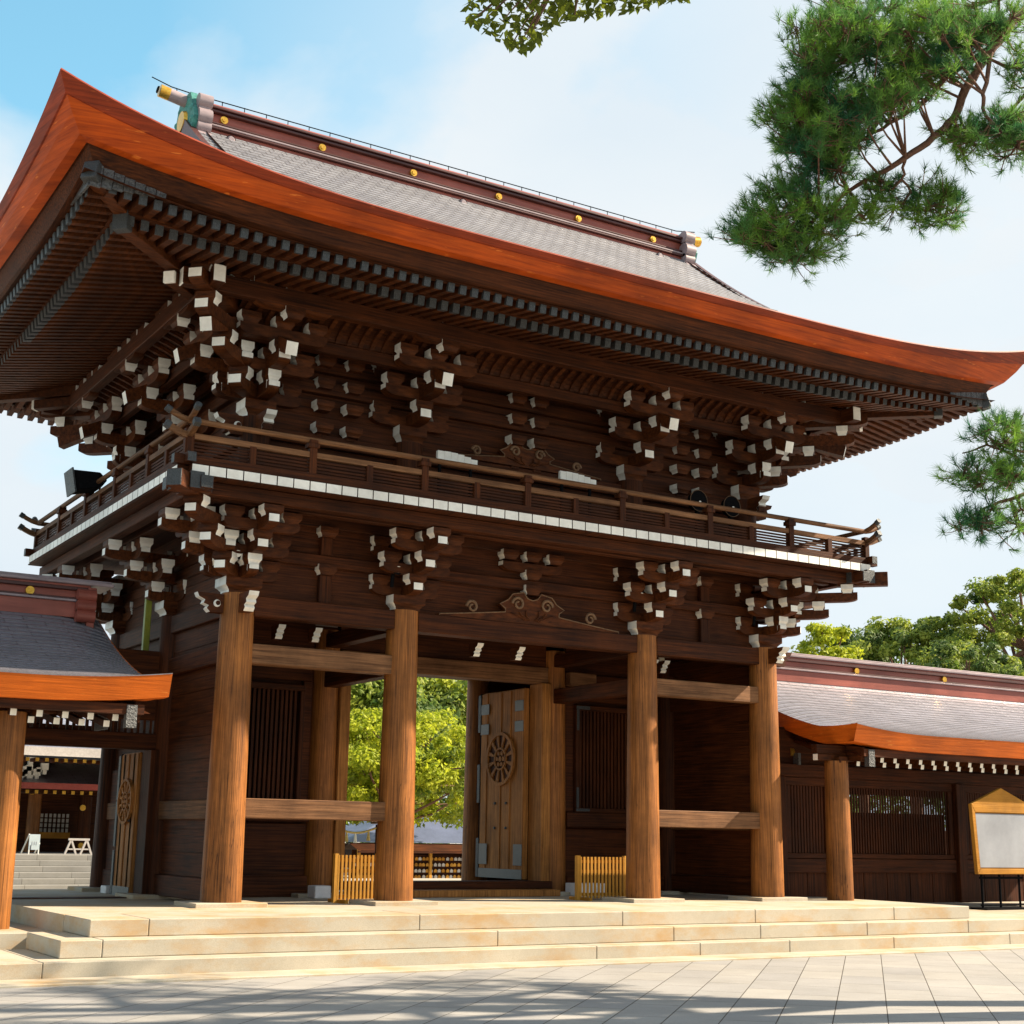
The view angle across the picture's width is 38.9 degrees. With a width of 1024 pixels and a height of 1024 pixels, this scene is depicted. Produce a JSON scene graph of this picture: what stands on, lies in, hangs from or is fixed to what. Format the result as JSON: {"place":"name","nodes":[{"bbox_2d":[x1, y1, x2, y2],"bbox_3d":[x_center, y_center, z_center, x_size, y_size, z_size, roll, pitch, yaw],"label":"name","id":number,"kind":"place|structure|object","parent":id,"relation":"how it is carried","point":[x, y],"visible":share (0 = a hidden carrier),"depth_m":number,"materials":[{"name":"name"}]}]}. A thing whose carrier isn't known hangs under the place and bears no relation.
{"place":"outdoors","nodes":[
{"label":"outdoors","id":0,"kind":"place"},
{"bbox_2d":[344,817,462,866],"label":"hall","id":1,"kind":"structure","parent":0,"point":[433,833],"depth_m":71.95,"materials":[{"name":"grey wood"}]},
{"bbox_2d":[0,949,1023,1023],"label":"stone pavement","id":2,"kind":"structure","parent":0,"point":[975,987],"depth_m":14.81,"materials":[{"name":"stone"}]},
{"bbox_2d":[0,889,1023,979],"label":"stone platform","id":3,"kind":"structure","parent":2,"relation":"on","point":[54,938],"depth_m":19.27,"materials":[{"name":"stone"}]},
{"bbox_2d":[0,571,172,929],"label":"roofed corridor","id":4,"kind":"object","parent":3,"relation":"on","point":[62,656],"visible":0.97,"depth_m":21.72,"materials":[{"name":"brown wood"}]},
{"bbox_2d":[109,752,142,894],"bbox_3d":[-6.172,5.019,23.295,0.210,2.260,0.960,8,-15,-31],"label":"door leaf","id":5,"kind":"structure","parent":4,"relation":"in","point":[130,765],"depth_m":23.17,"materials":[{"name":"brown wood"}]},
{"bbox_2d":[328,853,375,903],"bbox_3d":[-2.362,5.553,21.996,0.760,0.720,0.600,8,-15,-31],"label":"fence","id":6,"kind":"object","parent":3,"relation":"on","point":[336,871],"visible":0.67,"depth_m":21.93,"materials":[{"name":"yellow wood"}]},
{"bbox_2d":[0,68,1023,907],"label":"two storey gate","id":7,"kind":"structure","parent":3,"relation":"on","point":[270,366],"depth_m":23.59,"materials":[{"name":"brown wood"}]},
{"bbox_2d":[64,467,106,510],"bbox_3d":[-6.940,-0.315,23.532,0.580,0.672,0.552,8,-15,-31],"label":"floodlight","id":8,"kind":"object","parent":7,"relation":"on","point":[79,482],"visible":0.79,"depth_m":23.39,"materials":[{"name":"black metal"}]},
{"bbox_2d":[245,677,305,823],"bbox_3d":[-4.302,3.800,23.712,2.030,2.600,0.215,8,-15,-31],"label":"lattice window","id":9,"kind":"structure","parent":7,"relation":"in","point":[276,721],"depth_m":23.95,"materials":[{"name":"brown wood"}]},
{"bbox_2d":[436,450,477,496],"bbox_3d":[-0.887,-0.411,22.840,0.716,1.043,0.100,8,-15,-31],"label":"ribbed panel","id":10,"kind":"object","parent":7,"relation":"on","point":[447,455],"visible":0.52,"depth_m":22.86,"materials":[{"name":"white paint"}]},
{"bbox_2d":[475,688,528,879],"bbox_3d":[-0.183,5.109,27.304,0.210,3.460,1.650,8,-15,-31],"label":"door leaf","id":11,"kind":"structure","parent":7,"relation":"in","point":[503,716],"depth_m":27.16,"materials":[{"name":"brown wood"}]},
{"bbox_2d":[558,471,595,515],"bbox_3d":[1.070,-0.121,24.006,0.716,1.047,0.100,8,-15,-31],"label":"ribbed panel","id":12,"kind":"object","parent":7,"relation":"on","point":[571,476],"visible":0.53,"depth_m":24.02,"materials":[{"name":"white paint"}]},
{"bbox_2d":[565,702,626,829],"bbox_3d":[1.906,4.726,27.410,2.000,2.600,0.215,8,-15,-31],"label":"lattice window","id":13,"kind":"structure","parent":7,"relation":"in","point":[600,729],"depth_m":27.24,"materials":[{"name":"brown wood"}]},
{"bbox_2d":[687,490,707,531],"bbox_3d":[3.259,0.188,25.506,0.392,1.168,0.140,8,-15,-31],"label":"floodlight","id":14,"kind":"object","parent":7,"relation":"on","point":[698,495],"visible":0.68,"depth_m":25.54,"materials":[{"name":"black metal"}]},
{"bbox_2d":[721,496,740,536],"bbox_3d":[3.901,0.285,25.888,0.392,1.165,0.140,8,-15,-31],"label":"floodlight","id":15,"kind":"object","parent":7,"relation":"on","point":[731,501],"visible":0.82,"depth_m":25.92,"materials":[{"name":"black metal"}]},
{"bbox_2d":[569,856,625,900],"bbox_3d":[1.498,6.129,24.295,1.020,0.720,0.600,8,-15,-31],"label":"fence","id":16,"kind":"object","parent":3,"relation":"on","point":[579,871],"visible":0.83,"depth_m":24.23,"materials":[{"name":"yellow wood"}]},
{"bbox_2d":[776,652,1023,902],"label":"roofed corridor","id":17,"kind":"object","parent":3,"relation":"on","point":[854,728],"visible":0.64,"depth_m":28.45,"materials":[{"name":"brown wood"}]},
{"bbox_2d":[786,776,825,872],"bbox_3d":[5.532,5.900,27.362,1.130,1.760,0.210,8,-15,-31],"label":"barred window","id":18,"kind":"structure","parent":17,"relation":"in","point":[805,796],"depth_m":27.31,"materials":[{"name":"brown wood"}]},
{"bbox_2d":[849,779,956,872],"bbox_3d":[7.556,6.202,28.567,3.120,1.760,0.210,8,-15,-31],"label":"barred window","id":19,"kind":"structure","parent":17,"relation":"in","point":[898,841],"depth_m":28.59,"materials":[{"name":"brown wood"}]},
{"bbox_2d":[964,784,1023,872],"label":"barred window","id":20,"kind":"structure","parent":17,"relation":"in","point":[971,792],"depth_m":29.76,"materials":[{"name":"brown wood"}]},
{"bbox_2d":[968,788,1023,909],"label":"notice board","id":21,"kind":"object","parent":3,"relation":"on","point":[996,816],"visible":1,"depth_m":27.81,"materials":[{"name":"white wood"}]},
{"bbox_2d":[460,0,690,57],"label":"broadleaf tree","id":22,"kind":"object","parent":2,"relation":"on","point":[511,43],"visible":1,"depth_m":9.80,"materials":[{"name":"green plant"}]},
{"bbox_2d":[700,0,1023,555],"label":"pine tree","id":23,"kind":"object","parent":2,"relation":"on","point":[815,128],"visible":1,"depth_m":12.67,"materials":[{"name":"green plant"}]},
{"bbox_2d":[0,0,1023,823],"label":"sky","id":24,"kind":"structure","parent":0,"point":[640,116],"materials":[{"name":"blue"}]},
{"bbox_2d":[343,867,1023,901],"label":"courtyard","id":25,"kind":"structure","parent":0,"point":[434,879],"depth_m":53.74,"materials":[{"name":"beige stone"}]},
{"bbox_2d":[13,851,91,888],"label":"stone stairs","id":26,"kind":"structure","parent":25,"relation":"on","point":[50,870],"depth_m":39.54,"materials":[{"name":"grey stone"}]},
{"bbox_2d":[20,834,39,853],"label":"sign board","id":27,"kind":"object","parent":26,"relation":"on","point":[34,841],"visible":0.89,"depth_m":40.93,"materials":[{"name":"white wood"}]},
{"bbox_2d":[16,716,100,852],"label":"shrine hall","id":28,"kind":"structure","parent":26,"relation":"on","point":[58,796],"depth_m":45.06,"materials":[{"name":"brown wood"}]},
{"bbox_2d":[39,812,70,831],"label":"window","id":29,"kind":"structure","parent":28,"relation":"in","point":[49,822],"depth_m":45.73,"materials":[{"name":"white paint"}]},
{"bbox_2d":[64,838,91,854],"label":"wooden trestle","id":30,"kind":"object","parent":26,"relation":"on","point":[86,840],"visible":0.99,"depth_m":41.34,"materials":[{"name":"paint"}]},
{"bbox_2d":[345,824,376,865],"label":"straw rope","id":31,"kind":"object","parent":25,"relation":"on","point":[360,832],"visible":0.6,"depth_m":47.42,"materials":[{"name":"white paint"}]},
{"bbox_2d":[347,730,380,824],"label":"broadleaf tree","id":32,"kind":"object","parent":25,"relation":"on","point":[365,781],"visible":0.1,"depth_m":46.24,"materials":[{"name":"green plant"}]},
{"bbox_2d":[345,843,461,877],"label":"plaque rack","id":33,"kind":"object","parent":25,"relation":"on","point":[436,861],"visible":0.29,"depth_m":55.08,"materials":[{"name":"brown wood"}]},
{"bbox_2d":[346,707,465,828],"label":"broadleaf tree","id":34,"kind":"object","parent":25,"relation":"on","point":[434,765],"visible":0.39,"depth_m":44.90,"materials":[{"name":"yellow plant"}]},
{"bbox_2d":[350,677,466,825],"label":"broadleaf tree","id":35,"kind":"object","parent":25,"relation":"on","point":[367,695],"visible":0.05,"depth_m":55.41,"materials":[{"name":"green plant"}]},
{"bbox_2d":[415,677,466,829],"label":"broadleaf tree","id":36,"kind":"object","parent":25,"relation":"on","point":[453,686],"visible":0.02,"depth_m":59.65,"materials":[{"name":"green plant"}]},
{"bbox_2d":[789,621,863,659],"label":"broadleaf tree","id":37,"kind":"object","parent":25,"relation":"on","point":[820,634],"visible":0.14,"depth_m":58.99,"materials":[{"name":"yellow plant"}]},
{"bbox_2d":[819,624,906,812],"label":"broadleaf tree","id":38,"kind":"object","parent":25,"relation":"on","point":[852,637],"visible":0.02,"depth_m":95.89,"materials":[{"name":"green plant"}]},
{"bbox_2d":[844,615,976,813],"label":"broadleaf tree","id":39,"kind":"object","parent":25,"relation":"on","point":[892,637],"visible":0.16,"depth_m":85.69,"materials":[{"name":"green plant"}]},
{"bbox_2d":[906,639,1023,676],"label":"broadleaf tree","id":40,"kind":"object","parent":25,"relation":"on","point":[995,662],"visible":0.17,"depth_m":71.15,"materials":[{"name":"green plant"}]},
{"bbox_2d":[942,567,1023,675],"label":"broadleaf tree","id":41,"kind":"object","parent":25,"relation":"on","point":[999,623],"visible":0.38,"depth_m":84.02,"materials":[{"name":"green plant"}]},
{"label":"ground","id":42,"kind":"structure","parent":0,"visible":0},
{"bbox_2d":[0,944,1023,988],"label":"kerb","id":43,"kind":"structure","parent":42,"relation":"on","point":[53,982],"depth_m":17.73,"materials":[{"name":"stone"}]},
{"bbox_2d":[346,792,944,843],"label":"distant wood","id":44,"kind":"object","parent":42,"relation":"on","point":[849,794],"visible":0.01,"depth_m":108.38,"materials":[{"name":"green plant"}]}
]}

